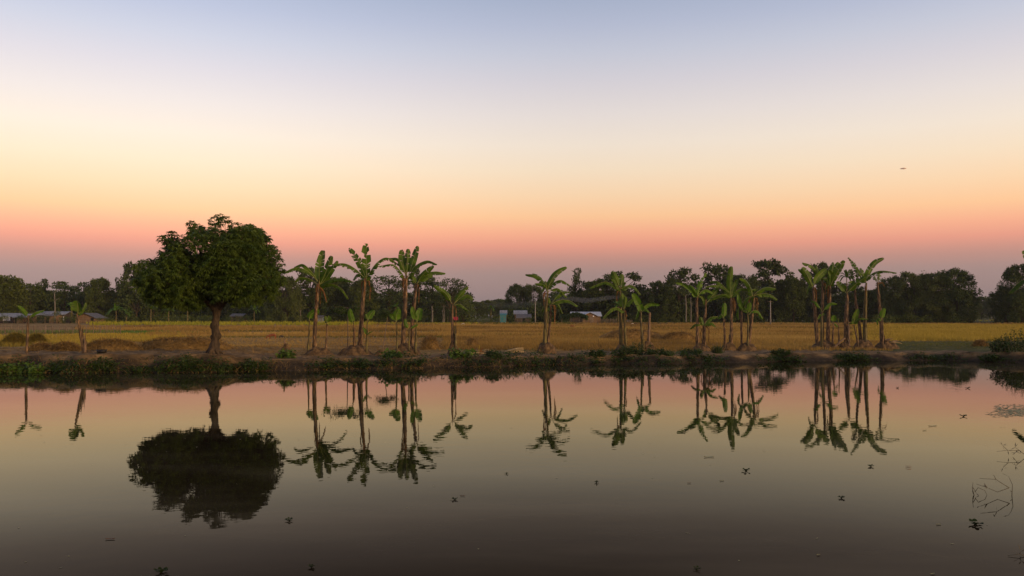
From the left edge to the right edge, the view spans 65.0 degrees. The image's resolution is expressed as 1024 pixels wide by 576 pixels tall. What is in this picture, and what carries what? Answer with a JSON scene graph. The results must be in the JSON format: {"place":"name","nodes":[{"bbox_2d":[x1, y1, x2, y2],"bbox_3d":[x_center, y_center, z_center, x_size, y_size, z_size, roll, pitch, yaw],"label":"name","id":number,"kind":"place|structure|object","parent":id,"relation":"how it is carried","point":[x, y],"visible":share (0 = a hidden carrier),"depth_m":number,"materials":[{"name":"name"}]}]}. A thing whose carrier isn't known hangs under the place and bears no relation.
{"place":"outdoors","nodes":[
{"label":"outdoors","id":0,"kind":"place"},
{"bbox_2d":[0,360,1023,575],"bbox_3d":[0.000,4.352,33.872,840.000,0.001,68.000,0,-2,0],"label":"water","id":1,"kind":"structure","parent":0,"point":[233,477],"depth_m":16.47,"materials":[{"name":"liquid"}]},
{"bbox_2d":[987,404,1023,416],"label":"duckweed","id":2,"kind":"object","parent":1,"relation":"on","point":[1016,412],"visible":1,"depth_m":26.96,"materials":[{"name":"plant"}]},
{"bbox_2d":[0,317,1023,372],"bbox_3d":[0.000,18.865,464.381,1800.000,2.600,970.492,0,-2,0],"label":"ground","id":3,"kind":"structure","parent":0,"point":[736,356],"depth_m":53.59,"materials":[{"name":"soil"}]},
{"bbox_2d":[0,332,31,345],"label":"hay heap","id":4,"kind":"object","parent":3,"relation":"on","point":[12,337],"visible":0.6,"depth_m":65.52,"materials":[{"name":"plant"}]},
{"bbox_2d":[0,274,35,312],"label":"broadleaf tree","id":5,"kind":"object","parent":3,"relation":"on","point":[12,288],"visible":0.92,"depth_m":247.32,"materials":[{"name":"green plant"}]},
{"bbox_2d":[0,324,45,333],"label":"fence","id":6,"kind":"object","parent":3,"relation":"on","point":[22,326],"visible":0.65,"depth_m":109.85,"materials":[{"name":"brown wood"}]},
{"bbox_2d":[8,282,49,313],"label":"broadleaf tree","id":7,"kind":"object","parent":3,"relation":"on","point":[34,305],"visible":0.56,"depth_m":262.32,"materials":[{"name":"green plant"}]},
{"bbox_2d":[17,305,43,353],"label":"banana plant","id":8,"kind":"object","parent":3,"relation":"on","point":[23,310],"visible":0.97,"depth_m":47.20,"materials":[{"name":"green plant"}]},
{"bbox_2d":[16,361,46,372],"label":"shrub","id":9,"kind":"object","parent":3,"relation":"on","point":[31,369],"visible":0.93,"depth_m":44.64,"materials":[{"name":"green plant"}]},
{"bbox_2d":[28,340,53,350],"bbox_3d":[-29.481,3.787,50.437,2.703,1.122,2.010,0,-2,0],"label":"hay heap","id":10,"kind":"object","parent":3,"relation":"on","point":[40,346],"visible":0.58,"depth_m":50.09,"materials":[{"name":"plant"}]},
{"bbox_2d":[41,281,84,312],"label":"broadleaf tree","id":11,"kind":"object","parent":3,"relation":"on","point":[66,290],"visible":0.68,"depth_m":263.75,"materials":[{"name":"green plant"}]},
{"bbox_2d":[44,340,81,351],"bbox_3d":[-27.738,3.709,49.866,2.998,1.162,2.090,0,-2,0],"label":"hay heap","id":12,"kind":"object","parent":3,"relation":"on","point":[67,345],"visible":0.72,"depth_m":49.55,"materials":[{"name":"plant"}]},
{"bbox_2d":[71,301,86,352],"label":"banana plant","id":13,"kind":"object","parent":3,"relation":"on","point":[76,307],"visible":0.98,"depth_m":47.01,"materials":[{"name":"green plant"}]},
{"bbox_2d":[67,282,97,312],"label":"broadleaf tree","id":14,"kind":"object","parent":3,"relation":"on","point":[84,286],"visible":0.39,"depth_m":261.26,"materials":[{"name":"green plant"}]},
{"bbox_2d":[46,325,120,333],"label":"fence","id":15,"kind":"object","parent":3,"relation":"on","point":[67,329],"visible":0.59,"depth_m":111.86,"materials":[{"name":"brown wood"}]},
{"bbox_2d":[75,313,107,322],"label":"gabled hut","id":16,"kind":"object","parent":3,"relation":"on","point":[87,317],"visible":0.62,"depth_m":231.84,"materials":[{"name":"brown wood"}]},
{"bbox_2d":[83,277,116,315],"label":"broadleaf tree","id":17,"kind":"object","parent":3,"relation":"on","point":[92,290],"visible":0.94,"depth_m":256.33,"materials":[{"name":"green plant"}]},
{"bbox_2d":[0,329,203,333],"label":"green plot","id":18,"kind":"object","parent":3,"relation":"on","point":[98,331],"visible":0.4,"depth_m":117.64,"materials":[{"name":"green plant"}]},
{"bbox_2d":[88,356,118,371],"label":"shrub","id":19,"kind":"object","parent":3,"relation":"on","point":[108,363],"visible":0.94,"depth_m":45.07,"materials":[{"name":"green plant"}]},
{"bbox_2d":[87,336,144,350],"bbox_3d":[-25.588,3.645,51.386,4.592,1.295,2.834,0,-2,0],"label":"hay heap","id":20,"kind":"object","parent":3,"relation":"on","point":[117,344],"visible":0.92,"depth_m":50.88,"materials":[{"name":"plant"}]},
{"bbox_2d":[114,261,154,320],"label":"broadleaf tree","id":21,"kind":"object","parent":3,"relation":"on","point":[131,297],"visible":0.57,"depth_m":252.26,"materials":[{"name":"green plant"}]},
{"bbox_2d":[136,333,233,350],"bbox_3d":[-21.593,3.674,52.898,7.554,1.422,3.622,0,-2,0],"label":"hay heap","id":22,"kind":"object","parent":3,"relation":"on","point":[175,343],"visible":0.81,"depth_m":52.13,"materials":[{"name":"plant"}]},
{"bbox_2d":[130,213,287,354],"bbox_3d":[-17.740,-0.115,47.392,8.694,8.475,7.386,0,-2,0],"label":"mango tree","id":23,"kind":"object","parent":3,"relation":"on","point":[233,266],"visible":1,"depth_m":45.29,"materials":[{"name":"green plant"}]},
{"bbox_2d":[263,275,308,321],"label":"bamboo clump","id":24,"kind":"object","parent":3,"relation":"on","point":[283,305],"visible":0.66,"depth_m":237.70,"materials":[{"name":"green plant"}]},
{"bbox_2d":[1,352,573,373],"bbox_3d":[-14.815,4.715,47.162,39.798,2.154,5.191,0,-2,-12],"label":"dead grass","id":25,"kind":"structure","parent":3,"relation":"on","point":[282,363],"depth_m":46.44,"materials":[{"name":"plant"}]},
{"bbox_2d":[292,266,333,321],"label":"broadleaf tree","id":26,"kind":"object","parent":3,"relation":"on","point":[310,300],"visible":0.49,"depth_m":248.04,"materials":[{"name":"green plant"}]},
{"bbox_2d":[304,347,332,355],"bbox_3d":[-12.496,4.146,52.314,2.197,0.665,1.696,0,-2,0],"label":"earth mound","id":27,"kind":"object","parent":3,"relation":"on","point":[316,351],"visible":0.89,"depth_m":51.84,"materials":[{"name":"soil"}]},
{"bbox_2d":[286,250,352,347],"bbox_3d":[-12.373,0.862,52.168,4.449,6.764,1.624,0,-2,0],"label":"banana plant","id":28,"kind":"object","parent":27,"relation":"on","point":[323,277],"visible":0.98,"depth_m":52.39,"materials":[{"name":"green plant"}]},
{"bbox_2d":[314,276,353,321],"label":"broadleaf tree","id":29,"kind":"object","parent":3,"relation":"on","point":[338,297],"visible":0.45,"depth_m":252.06,"materials":[{"name":"green plant"}]},
{"bbox_2d":[322,303,369,346],"bbox_3d":[-11.546,2.821,55.824,3.394,3.549,2.637,0,-2,9],"label":"sapling","id":30,"kind":"object","parent":3,"relation":"on","point":[341,310],"visible":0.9,"depth_m":55.66,"materials":[{"name":"plant"}]},
{"bbox_2d":[337,345,372,355],"bbox_3d":[-10.231,4.133,52.540,2.638,0.815,1.915,0,-2,0],"label":"earth mound","id":31,"kind":"object","parent":3,"relation":"on","point":[352,349],"visible":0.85,"depth_m":52.06,"materials":[{"name":"soil"}]},
{"bbox_2d":[332,243,398,345],"bbox_3d":[-9.647,0.632,52.888,4.406,7.140,0.988,1,-2,-18],"label":"banana plant","id":32,"kind":"object","parent":31,"relation":"on","point":[365,273],"visible":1,"depth_m":52.79,"materials":[{"name":"green plant"}]},
{"bbox_2d":[344,278,380,321],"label":"broadleaf tree","id":33,"kind":"object","parent":3,"relation":"on","point":[355,289],"visible":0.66,"depth_m":246.10,"materials":[{"name":"green plant"}]},
{"bbox_2d":[364,275,421,321],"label":"rain tree","id":34,"kind":"object","parent":3,"relation":"on","point":[388,292],"visible":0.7,"depth_m":250.06,"materials":[{"name":"green plant"}]},
{"bbox_2d":[395,342,420,355],"bbox_3d":[-6.909,4.015,52.537,2.043,0.951,1.576,0,-2,0],"label":"earth mound","id":35,"kind":"object","parent":3,"relation":"on","point":[402,347],"visible":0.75,"depth_m":52.07,"materials":[{"name":"soil"}]},
{"bbox_2d":[379,246,436,343],"bbox_3d":[-6.742,0.634,52.661,3.765,6.892,1.512,0,-2,0],"label":"banana plant","id":36,"kind":"object","parent":35,"relation":"on","point":[406,264],"visible":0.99,"depth_m":52.84,"materials":[{"name":"green plant"}]},
{"bbox_2d":[410,306,422,352],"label":"banana plant","id":37,"kind":"object","parent":35,"relation":"on","point":[418,313],"visible":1,"depth_m":52.06,"materials":[{"name":"green plant"}]},
{"bbox_2d":[409,265,444,345],"bbox_3d":[-5.601,1.315,53.760,2.526,5.658,0.956,1,-2,-17],"label":"banana plant","id":38,"kind":"object","parent":35,"relation":"on","point":[424,275],"visible":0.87,"depth_m":53.59,"materials":[{"name":"green plant"}]},
{"bbox_2d":[417,332,442,349],"bbox_3d":[-6.273,4.191,61.916,2.592,1.616,2.521,0,-2,0],"label":"hay heap","id":39,"kind":"object","parent":3,"relation":"on","point":[429,342],"visible":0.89,"depth_m":61.48,"materials":[{"name":"plant"}]},
{"bbox_2d":[416,277,449,320],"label":"rain tree","id":40,"kind":"object","parent":3,"relation":"on","point":[432,282],"visible":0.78,"depth_m":249.18,"materials":[{"name":"green plant"}]},
{"bbox_2d":[429,278,468,321],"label":"rain tree","id":41,"kind":"object","parent":3,"relation":"on","point":[459,288],"visible":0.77,"depth_m":245.59,"materials":[{"name":"green plant"}]},
{"bbox_2d":[448,342,458,353],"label":"earth mound","id":42,"kind":"object","parent":3,"relation":"on","point":[451,345],"visible":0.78,"depth_m":54.49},
{"bbox_2d":[434,285,472,341],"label":"banana plant","id":43,"kind":"object","parent":42,"relation":"on","point":[461,293],"visible":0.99,"depth_m":54.76,"materials":[{"name":"green plant"}]},
{"bbox_2d":[448,346,473,358],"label":"shrub","id":44,"kind":"object","parent":3,"relation":"on","point":[456,352],"visible":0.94,"depth_m":50.38,"materials":[{"name":"green plant"}]},
{"bbox_2d":[446,294,478,321],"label":"broadleaf tree","id":45,"kind":"object","parent":3,"relation":"on","point":[470,315],"visible":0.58,"depth_m":247.79,"materials":[{"name":"green plant"}]},
{"bbox_2d":[472,301,487,318],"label":"broadleaf tree","id":46,"kind":"object","parent":3,"relation":"on","point":[482,307],"visible":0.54,"depth_m":427.13,"materials":[{"name":"green plant"}]},
{"bbox_2d":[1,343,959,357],"bbox_3d":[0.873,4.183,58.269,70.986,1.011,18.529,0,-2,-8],"label":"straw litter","id":47,"kind":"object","parent":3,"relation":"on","point":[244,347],"visible":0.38,"depth_m":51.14,"materials":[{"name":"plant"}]},
{"bbox_2d":[30,313,974,322],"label":"undergrowth","id":48,"kind":"object","parent":3,"relation":"on","point":[207,318],"visible":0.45,"depth_m":250.65,"materials":[{"name":"green plant"}]},
{"bbox_2d":[0,348,1020,373],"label":"bank weeds","id":49,"kind":"object","parent":3,"relation":"on","point":[387,362],"visible":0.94,"depth_m":49.46,"materials":[{"name":"green plant"}]},
{"bbox_2d":[0,323,1023,346],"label":"ripe rice","id":50,"kind":"object","parent":3,"relation":"on","point":[918,332],"visible":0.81,"depth_m":98.13,"materials":[{"name":"plant"}]},
{"bbox_2d":[5,287,1019,322],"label":"wood","id":51,"kind":"object","parent":3,"relation":"on","point":[530,308],"visible":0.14,"depth_m":266.30,"materials":[{"name":"green plant"}]},
{"bbox_2d":[502,283,531,316],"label":"bamboo clump","id":52,"kind":"object","parent":3,"relation":"on","point":[515,290],"visible":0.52,"depth_m":283.09,"materials":[{"name":"green plant"}]},
{"bbox_2d":[517,284,542,306],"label":"bamboo clump","id":53,"kind":"object","parent":3,"relation":"on","point":[534,288],"visible":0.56,"depth_m":283.57,"materials":[{"name":"green plant"}]},
{"bbox_2d":[86,320,990,325],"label":"yellow crop","id":54,"kind":"object","parent":3,"relation":"on","point":[208,323],"visible":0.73,"depth_m":200.73,"materials":[{"name":"plant"}]},
{"bbox_2d":[537,342,556,353],"bbox_3d":[2.404,4.204,55.986,1.487,0.894,1.328,0,-2,0],"label":"earth mound","id":55,"kind":"object","parent":3,"relation":"on","point":[548,348],"visible":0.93,"depth_m":55.54,"materials":[{"name":"soil"}]},
{"bbox_2d":[525,267,569,343],"bbox_3d":[2.474,1.398,55.822,3.095,5.834,0.764,0,-2,2],"label":"banana plant","id":56,"kind":"object","parent":55,"relation":"on","point":[548,284],"visible":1,"depth_m":55.80,"materials":[{"name":"green plant"}]},
{"bbox_2d":[541,291,576,341],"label":"banana plant","id":57,"kind":"object","parent":55,"relation":"on","point":[559,295],"visible":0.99,"depth_m":56.12,"materials":[{"name":"green plant"}]},
{"bbox_2d":[74,322,1022,350],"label":"rice stubble","id":58,"kind":"object","parent":3,"relation":"on","point":[786,339],"visible":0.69,"depth_m":102.05,"materials":[{"name":"plant"}]},
{"bbox_2d":[563,268,584,311],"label":"broadleaf tree","id":59,"kind":"object","parent":3,"relation":"on","point":[575,298],"visible":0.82,"depth_m":261.59,"materials":[{"name":"green plant"}]},
{"bbox_2d":[560,312,588,321],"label":"vine arbour","id":60,"kind":"object","parent":3,"relation":"on","point":[574,315],"visible":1,"depth_m":224.52,"materials":[{"name":"plant"}]},
{"bbox_2d":[570,312,601,322],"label":"tin house","id":61,"kind":"structure","parent":3,"relation":"on","point":[594,317],"depth_m":238.50,"materials":[{"name":"brown metal"}]},
{"bbox_2d":[580,278,616,315],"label":"broadleaf tree","id":62,"kind":"object","parent":3,"relation":"on","point":[591,295],"visible":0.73,"depth_m":257.29,"materials":[{"name":"green plant"}]},
{"bbox_2d":[590,271,640,344],"bbox_3d":[7.709,1.692,59.293,3.938,5.981,0.599,0,-2,-9],"label":"banana plant","id":63,"kind":"object","parent":3,"relation":"on","point":[617,281],"visible":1,"depth_m":59.32,"materials":[{"name":"green plant"}]},
{"bbox_2d":[594,271,646,320],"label":"broadleaf tree","id":64,"kind":"object","parent":3,"relation":"on","point":[633,276],"visible":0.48,"depth_m":254.95,"materials":[{"name":"green plant"}]},
{"bbox_2d":[597,328,662,339],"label":"hay heap","id":65,"kind":"object","parent":3,"relation":"on","point":[635,333],"visible":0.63,"depth_m":83.09,"materials":[{"name":"plant"}]},
{"bbox_2d":[644,341,654,351],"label":"earth mound","id":66,"kind":"object","parent":3,"relation":"on","point":[647,343],"visible":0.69,"depth_m":59.44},
{"bbox_2d":[632,293,659,350],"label":"banana plant","id":67,"kind":"object","parent":66,"relation":"on","point":[637,301],"visible":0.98,"depth_m":59.55,"materials":[{"name":"green plant"}]},
{"bbox_2d":[641,280,679,321],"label":"broadleaf tree","id":68,"kind":"object","parent":3,"relation":"on","point":[668,295],"visible":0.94,"depth_m":249.54,"materials":[{"name":"green plant"}]},
{"bbox_2d":[662,330,694,340],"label":"hay heap","id":69,"kind":"object","parent":3,"relation":"on","point":[676,335],"visible":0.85,"depth_m":81.42,"materials":[{"name":"plant"}]},
{"bbox_2d":[650,266,708,321],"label":"broadleaf tree","id":70,"kind":"object","parent":3,"relation":"on","point":[680,293],"visible":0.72,"depth_m":254.13,"materials":[{"name":"green plant"}]},
{"bbox_2d":[693,343,709,350],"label":"earth mound","id":71,"kind":"object","parent":3,"relation":"on","point":[702,347],"visible":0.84,"depth_m":60.84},
{"bbox_2d":[676,273,712,345],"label":"banana plant","id":72,"kind":"object","parent":71,"relation":"on","point":[693,291],"visible":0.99,"depth_m":61.27,"materials":[{"name":"green plant"}]},
{"bbox_2d":[690,316,717,347],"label":"banana plant","id":73,"kind":"object","parent":3,"relation":"on","point":[707,324],"visible":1,"depth_m":60.96,"materials":[{"name":"green plant"}]},
{"bbox_2d":[700,288,725,343],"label":"banana plant","id":74,"kind":"object","parent":3,"relation":"on","point":[710,296],"visible":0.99,"depth_m":61.53,"materials":[{"name":"green plant"}]},
{"bbox_2d":[694,262,739,321],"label":"broadleaf tree","id":75,"kind":"object","parent":3,"relation":"on","point":[717,270],"visible":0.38,"depth_m":255.53,"materials":[{"name":"green plant"}]},
{"bbox_2d":[722,342,736,350],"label":"earth mound","id":76,"kind":"object","parent":3,"relation":"on","point":[730,345],"visible":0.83,"depth_m":61.09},
{"bbox_2d":[705,266,746,342],"bbox_3d":[16.429,1.512,61.541,3.508,6.325,0.832,0,-2,0],"label":"banana plant","id":77,"kind":"object","parent":76,"relation":"on","point":[729,291],"visible":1,"depth_m":61.47,"materials":[{"name":"green plant"}]},
{"bbox_2d":[714,274,766,321],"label":"bamboo clump","id":78,"kind":"object","parent":3,"relation":"on","point":[752,280],"visible":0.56,"depth_m":248.10,"materials":[{"name":"green plant"}]},
{"bbox_2d":[737,343,756,350],"bbox_3d":[17.937,4.506,61.181,1.746,0.792,1.331,0,-2,0],"label":"earth mound","id":79,"kind":"object","parent":3,"relation":"on","point":[751,347],"visible":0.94,"depth_m":60.82,"materials":[{"name":"soil"}]},
{"bbox_2d":[736,293,745,343],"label":"banana plant","id":80,"kind":"object","parent":79,"relation":"on","point":[741,308],"visible":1,"depth_m":61.44,"materials":[{"name":"green plant"}]},
{"bbox_2d":[739,278,776,342],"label":"banana plant","id":81,"kind":"object","parent":3,"relation":"on","point":[750,290],"visible":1,"depth_m":61.18,"materials":[{"name":"green plant"}]},
{"bbox_2d":[740,257,794,321],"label":"broadleaf tree","id":82,"kind":"object","parent":3,"relation":"on","point":[775,267],"visible":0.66,"depth_m":252.14,"materials":[{"name":"green plant"}]},
{"bbox_2d":[773,277,808,321],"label":"broadleaf tree","id":83,"kind":"object","parent":3,"relation":"on","point":[796,296],"visible":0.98,"depth_m":248.38,"materials":[{"name":"green plant"}]},
{"bbox_2d":[796,261,841,321],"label":"broadleaf tree","id":84,"kind":"object","parent":3,"relation":"on","point":[821,266],"visible":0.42,"depth_m":249.60,"materials":[{"name":"green plant"}]},
{"bbox_2d":[811,340,835,348],"bbox_3d":[24.793,4.562,63.829,2.099,0.830,1.722,1,-2,-26],"label":"earth mound","id":85,"kind":"object","parent":3,"relation":"on","point":[827,344],"visible":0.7,"depth_m":63.48,"materials":[{"name":"soil"}]},
{"bbox_2d":[798,267,826,344],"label":"banana plant","id":86,"kind":"object","parent":85,"relation":"on","point":[806,274],"visible":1,"depth_m":63.85,"materials":[{"name":"green plant"}]},
{"bbox_2d":[802,262,828,339],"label":"banana plant","id":87,"kind":"object","parent":85,"relation":"on","point":[815,270],"visible":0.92,"depth_m":64.50,"materials":[{"name":"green plant"}]},
{"bbox_2d":[811,301,836,346],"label":"banana plant","id":88,"kind":"object","parent":85,"relation":"on","point":[821,322],"visible":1,"depth_m":63.36,"materials":[{"name":"green plant"}]},
{"bbox_2d":[823,260,844,341],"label":"banana plant","id":89,"kind":"object","parent":85,"relation":"on","point":[835,270],"visible":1,"depth_m":64.21,"materials":[{"name":"green plant"}]},
{"bbox_2d":[839,342,850,349],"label":"earth mound","id":90,"kind":"object","parent":3,"relation":"on","point":[844,345],"visible":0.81,"depth_m":63.43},
{"bbox_2d":[836,276,865,342],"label":"banana plant","id":91,"kind":"object","parent":90,"relation":"on","point":[852,286],"visible":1,"depth_m":63.58,"materials":[{"name":"green plant"}]},
{"bbox_2d":[831,283,863,321],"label":"broadleaf tree","id":92,"kind":"object","parent":3,"relation":"on","point":[850,310],"visible":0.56,"depth_m":246.35,"materials":[{"name":"green plant"}]},
{"bbox_2d":[853,339,874,348],"bbox_3d":[27.970,4.520,63.850,1.844,0.875,1.512,-1,-2,27],"label":"earth mound","id":93,"kind":"object","parent":3,"relation":"on","point":[866,344],"visible":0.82,"depth_m":63.45,"materials":[{"name":"soil"}]},
{"bbox_2d":[848,269,862,339],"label":"banana plant","id":94,"kind":"object","parent":93,"relation":"on","point":[856,307],"visible":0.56,"depth_m":64.38,"materials":[{"name":"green plant"}]},
{"bbox_2d":[848,257,896,340],"bbox_3d":[28.552,1.038,63.667,3.174,7.076,1.637,0,-2,0],"label":"banana plant","id":95,"kind":"object","parent":93,"relation":"on","point":[872,264],"visible":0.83,"depth_m":63.87,"materials":[{"name":"green plant"}]},
{"bbox_2d":[851,289,888,322],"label":"broadleaf tree","id":96,"kind":"object","parent":3,"relation":"on","point":[870,296],"visible":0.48,"depth_m":244.27,"materials":[{"name":"green plant"}]},
{"bbox_2d":[875,340,899,349],"bbox_3d":[29.744,4.548,63.894,2.237,0.843,1.661,0,-2,0],"label":"earth mound","id":97,"kind":"object","parent":3,"relation":"on","point":[889,345],"visible":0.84,"depth_m":63.45,"materials":[{"name":"soil"}]},
{"bbox_2d":[873,273,884,343],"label":"banana plant","id":98,"kind":"object","parent":97,"relation":"on","point":[879,309],"visible":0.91,"depth_m":64.08,"materials":[{"name":"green plant"}]},
{"bbox_2d":[869,275,910,322],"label":"bamboo clump","id":99,"kind":"object","parent":3,"relation":"on","point":[883,297],"visible":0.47,"depth_m":237.68,"materials":[{"name":"green plant"}]},
{"bbox_2d":[886,270,934,322],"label":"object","id":100,"kind":"object","parent":3,"relation":"on","point":[905,277],"visible":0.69,"depth_m":232.49,"materials":[{"name":"green plant"}]},
{"bbox_2d":[908,272,960,322],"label":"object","id":101,"kind":"object","parent":3,"relation":"on","point":[935,294],"visible":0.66,"depth_m":228.62,"materials":[{"name":"green plant"}]},
{"bbox_2d":[924,267,983,322],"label":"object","id":102,"kind":"object","parent":3,"relation":"on","point":[963,278],"visible":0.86,"depth_m":226.45,"materials":[{"name":"green plant"}]},
{"bbox_2d":[986,285,1023,322],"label":"bamboo clump","id":103,"kind":"object","parent":3,"relation":"on","point":[996,312],"visible":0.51,"depth_m":225.40,"materials":[{"name":"green plant"}]},
{"bbox_2d":[993,327,1023,352],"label":"shrub","id":104,"kind":"object","parent":3,"relation":"on","point":[1017,349],"visible":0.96,"depth_m":55.38,"materials":[{"name":"green plant"}]},
{"bbox_2d":[995,263,1023,322],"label":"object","id":105,"kind":"object","parent":3,"relation":"on","point":[1013,274],"visible":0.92,"depth_m":221.08,"materials":[{"name":"green plant"}]},
{"bbox_2d":[0,0,1023,315],"label":"sky","id":106,"kind":"structure","parent":0,"point":[504,141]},
{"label":"earth mound","id":107,"kind":"object","parent":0,"visible":0},
{"bbox_2d":[603,293,633,346],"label":"banana plant","id":108,"kind":"object","parent":107,"relation":"on","point":[623,303],"visible":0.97,"depth_m":58.98,"materials":[{"name":"green plant"}]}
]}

